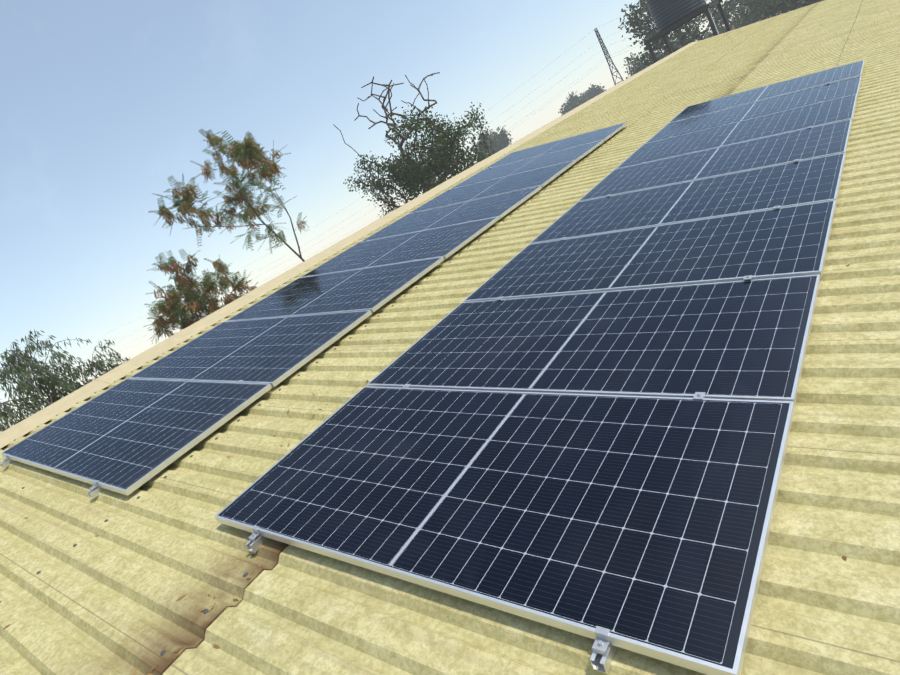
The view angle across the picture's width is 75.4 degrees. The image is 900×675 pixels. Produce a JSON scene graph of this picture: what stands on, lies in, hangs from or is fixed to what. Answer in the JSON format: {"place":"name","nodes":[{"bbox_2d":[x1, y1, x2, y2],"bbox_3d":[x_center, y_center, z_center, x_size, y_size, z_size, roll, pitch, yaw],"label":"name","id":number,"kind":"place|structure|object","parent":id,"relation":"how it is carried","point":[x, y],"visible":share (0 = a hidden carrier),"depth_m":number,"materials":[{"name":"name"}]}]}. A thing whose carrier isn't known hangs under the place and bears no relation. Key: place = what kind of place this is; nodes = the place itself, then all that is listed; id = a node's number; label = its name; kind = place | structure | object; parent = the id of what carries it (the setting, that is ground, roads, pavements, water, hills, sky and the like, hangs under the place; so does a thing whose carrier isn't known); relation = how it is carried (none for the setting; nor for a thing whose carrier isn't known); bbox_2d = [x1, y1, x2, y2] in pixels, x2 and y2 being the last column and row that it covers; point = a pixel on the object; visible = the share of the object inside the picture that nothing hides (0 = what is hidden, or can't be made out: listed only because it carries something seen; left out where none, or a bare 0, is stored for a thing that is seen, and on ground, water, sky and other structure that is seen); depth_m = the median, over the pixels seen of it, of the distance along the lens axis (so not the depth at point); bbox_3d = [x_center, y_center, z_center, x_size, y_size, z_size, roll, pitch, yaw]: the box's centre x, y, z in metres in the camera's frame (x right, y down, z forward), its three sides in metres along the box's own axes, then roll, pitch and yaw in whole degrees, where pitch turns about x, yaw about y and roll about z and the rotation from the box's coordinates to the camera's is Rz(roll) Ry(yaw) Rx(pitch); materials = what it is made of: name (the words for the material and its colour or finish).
{"place":"outdoors","nodes":[
{"label":"outdoors","id":0,"kind":"place"},
{"bbox_2d":[0,0,745,431],"label":"sky","id":1,"kind":"structure","parent":0,"point":[102,102],"materials":[{"name":"blue"}]},
{"bbox_2d":[722,1,803,32],"bbox_3d":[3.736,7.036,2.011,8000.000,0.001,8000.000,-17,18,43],"label":"ground","id":2,"kind":"structure","parent":0,"point":[758,20],"depth_m":369.40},
{"bbox_2d":[0,329,129,432],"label":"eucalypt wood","id":3,"kind":"object","parent":2,"relation":"on","point":[20,369],"visible":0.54,"depth_m":10.51,"materials":[{"name":"green plant"}]},
{"bbox_2d":[70,367,115,386],"bbox_3d":[-4.494,3.828,12.497,2.302,8.626,2.193,-26,14,16],"label":"eucalypt wood","id":4,"kind":"object","parent":2,"relation":"on","point":[85,373],"visible":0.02,"depth_m":11.02,"materials":[{"name":"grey plant"}]},
{"bbox_2d":[144,249,257,343],"bbox_3d":[-4.704,2.234,15.500,4.363,10.162,2.278,-14,20,49],"label":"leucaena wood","id":5,"kind":"object","parent":2,"relation":"on","point":[173,311],"visible":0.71,"depth_m":14.17,"materials":[{"name":"green plant"}]},
{"bbox_2d":[148,128,307,261],"bbox_3d":[-3.450,0.009,16.260,4.608,12.378,4.268,-17,18,43],"label":"tree","id":6,"kind":"object","parent":2,"relation":"on","point":[248,150],"visible":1,"depth_m":14.94,"materials":[{"name":"green plant"}]},
{"bbox_2d":[39,16,640,396],"bbox_3d":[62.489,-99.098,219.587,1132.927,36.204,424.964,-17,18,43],"label":"pylon","id":7,"kind":"object","parent":2,"relation":"on","point":[605,51],"visible":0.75,"depth_m":218.56,"materials":[{"name":"grey metal"}]},
{"bbox_2d":[333,72,496,215],"bbox_3d":[-0.101,-7.520,31.978,7.765,14.767,7.504,-17,18,43],"label":"broadleaf tree","id":8,"kind":"object","parent":2,"relation":"on","point":[411,173],"visible":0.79,"depth_m":30.33,"materials":[{"name":"green plant"}]},
{"bbox_2d":[472,125,512,160],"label":"tree","id":9,"kind":"object","parent":2,"relation":"on","point":[501,139],"visible":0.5,"depth_m":78.88,"materials":[{"name":"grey plant"}]},
{"bbox_2d":[558,91,590,115],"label":"tree","id":10,"kind":"object","parent":2,"relation":"on","point":[575,101],"visible":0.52,"depth_m":99.18,"materials":[{"name":"grey plant"}]},
{"bbox_2d":[579,84,605,100],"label":"tree","id":11,"kind":"object","parent":2,"relation":"on","point":[592,92],"visible":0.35,"depth_m":106.70,"materials":[{"name":"grey plant"}]},
{"bbox_2d":[623,47,667,79],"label":"tree","id":12,"kind":"object","parent":2,"relation":"on","point":[632,70],"visible":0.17,"depth_m":69.18,"materials":[{"name":"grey plant"}]},
{"bbox_2d":[618,0,710,73],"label":"tree","id":13,"kind":"object","parent":2,"relation":"on","point":[659,44],"visible":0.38,"depth_m":41.40,"materials":[{"name":"green plant"}]},
{"bbox_2d":[637,0,730,62],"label":"tank stand","id":14,"kind":"object","parent":2,"relation":"on","point":[668,16],"visible":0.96,"depth_m":29.51,"materials":[{"name":"paint"}]},
{"bbox_2d":[675,0,789,47],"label":"tree","id":15,"kind":"object","parent":2,"relation":"on","point":[719,27],"visible":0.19,"depth_m":55.69,"materials":[{"name":"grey plant"}]},
{"bbox_2d":[716,0,823,27],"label":"tree","id":16,"kind":"object","parent":2,"relation":"on","point":[772,7],"visible":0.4,"depth_m":42.86,"materials":[{"name":"green plant"}]},
{"label":"mini rail","id":17,"kind":"object","parent":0,"visible":0},
{"bbox_2d":[693,392,704,399],"bbox_3d":[1.016,0.247,2.369,0.038,0.042,0.048,-2,28,38],"label":"clamp","id":18,"kind":"object","parent":17,"relation":"on","point":[699,395],"visible":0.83,"depth_m":2.36,"materials":[{"name":"metal"}]},
{"label":"mini rail","id":19,"kind":"object","parent":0,"visible":0},
{"bbox_2d":[743,275,751,279],"bbox_3d":[1.625,-0.316,3.172,0.038,0.042,0.048,-2,28,38],"label":"clamp","id":20,"kind":"object","parent":19,"relation":"on","point":[748,277],"visible":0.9,"depth_m":3.16,"materials":[{"name":"metal"}]},
{"bbox_3d":[4.016,0.734,13.852,26.929,5.017,32.680,-17,18,43],"label":"shed","id":21,"kind":"object","parent":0,"visible":0},
{"bbox_2d":[0,0,899,674],"bbox_3d":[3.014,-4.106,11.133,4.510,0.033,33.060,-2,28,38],"label":"roof sheet","id":22,"kind":"object","parent":21,"relation":"on","point":[102,596],"visible":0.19,"depth_m":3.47,"materials":[{"name":"paint"}]},
{"bbox_2d":[0,459,14,467],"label":"mounting rail","id":23,"kind":"object","parent":22,"relation":"on","point":[7,463],"visible":0.33,"depth_m":4.64,"materials":[{"name":"silver metal"}]},
{"bbox_2d":[87,486,104,498],"bbox_3d":[-2.141,0.910,3.665,0.040,0.040,0.260,-2,28,38],"label":"mounting rail","id":24,"kind":"object","parent":22,"relation":"on","point":[95,492],"visible":0.33,"depth_m":3.59,"materials":[{"name":"silver metal"}]},
{"bbox_2d":[89,480,97,490],"bbox_3d":[-2.196,0.914,3.595,0.038,0.039,0.052,-2,28,38],"label":"clamp","id":25,"kind":"object","parent":24,"relation":"on","point":[95,485],"visible":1,"depth_m":3.59,"materials":[{"name":"metal"}]},
{"bbox_2d":[246,535,267,552],"bbox_3d":[-0.802,0.857,2.628,0.040,0.040,0.260,-2,28,38],"label":"mounting rail","id":26,"kind":"object","parent":22,"relation":"on","point":[260,540],"visible":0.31,"depth_m":2.55,"materials":[{"name":"silver metal"}]},
{"bbox_2d":[248,525,259,541],"bbox_3d":[-0.857,0.862,2.558,0.038,0.039,0.052,-2,28,38],"label":"clamp","id":27,"kind":"object","parent":26,"relation":"on","point":[255,534],"visible":1,"depth_m":2.55,"materials":[{"name":"metal"}]},
{"bbox_2d":[3,264,849,674],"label":"leaf litter","id":28,"kind":"object","parent":22,"relation":"on","point":[235,598],"visible":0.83,"depth_m":2.30,"materials":[{"name":"brown plant"}]},
{"bbox_2d":[0,0,862,655],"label":"roof screws","id":29,"kind":"object","parent":22,"relation":"on","point":[334,348],"visible":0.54,"depth_m":5.88,"materials":[{"name":"grey metal"}]},
{"bbox_2d":[0,41,863,674],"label":"solar panels","id":30,"kind":"object","parent":22,"relation":"on","point":[548,439],"visible":0.98,"depth_m":3.03,"materials":[{"name":"blue glass"}]},
{"bbox_2d":[590,644,616,673],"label":"mounting rail","id":31,"kind":"object","parent":22,"relation":"on","point":[601,663],"visible":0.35,"depth_m":1.56,"materials":[{"name":"silver metal"}]},
{"bbox_2d":[592,626,609,655],"bbox_3d":[0.408,0.816,1.567,0.038,0.039,0.052,-2,28,38],"label":"clamp","id":32,"kind":"object","parent":31,"relation":"on","point":[601,643],"visible":1,"depth_m":1.56,"materials":[{"name":"metal"}]},
{"bbox_2d":[701,0,824,40],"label":"barge flashing","id":33,"kind":"object","parent":22,"relation":"attached to","point":[762,20],"depth_m":22.42,"materials":[{"name":"paint"}]},
{"bbox_3d":[-0.235,0.332,3.377,0.040,0.040,0.260,-2,28,38],"label":"mini rail","id":34,"kind":"object","parent":22,"relation":"on","visible":0},
{"bbox_2d":[401,384,410,388],"bbox_3d":[-0.249,0.293,3.360,0.038,0.042,0.048,-2,28,38],"label":"clamp","id":35,"kind":"object","parent":34,"relation":"on","point":[405,386],"visible":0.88,"depth_m":3.35,"materials":[{"name":"metal"}]}
]}

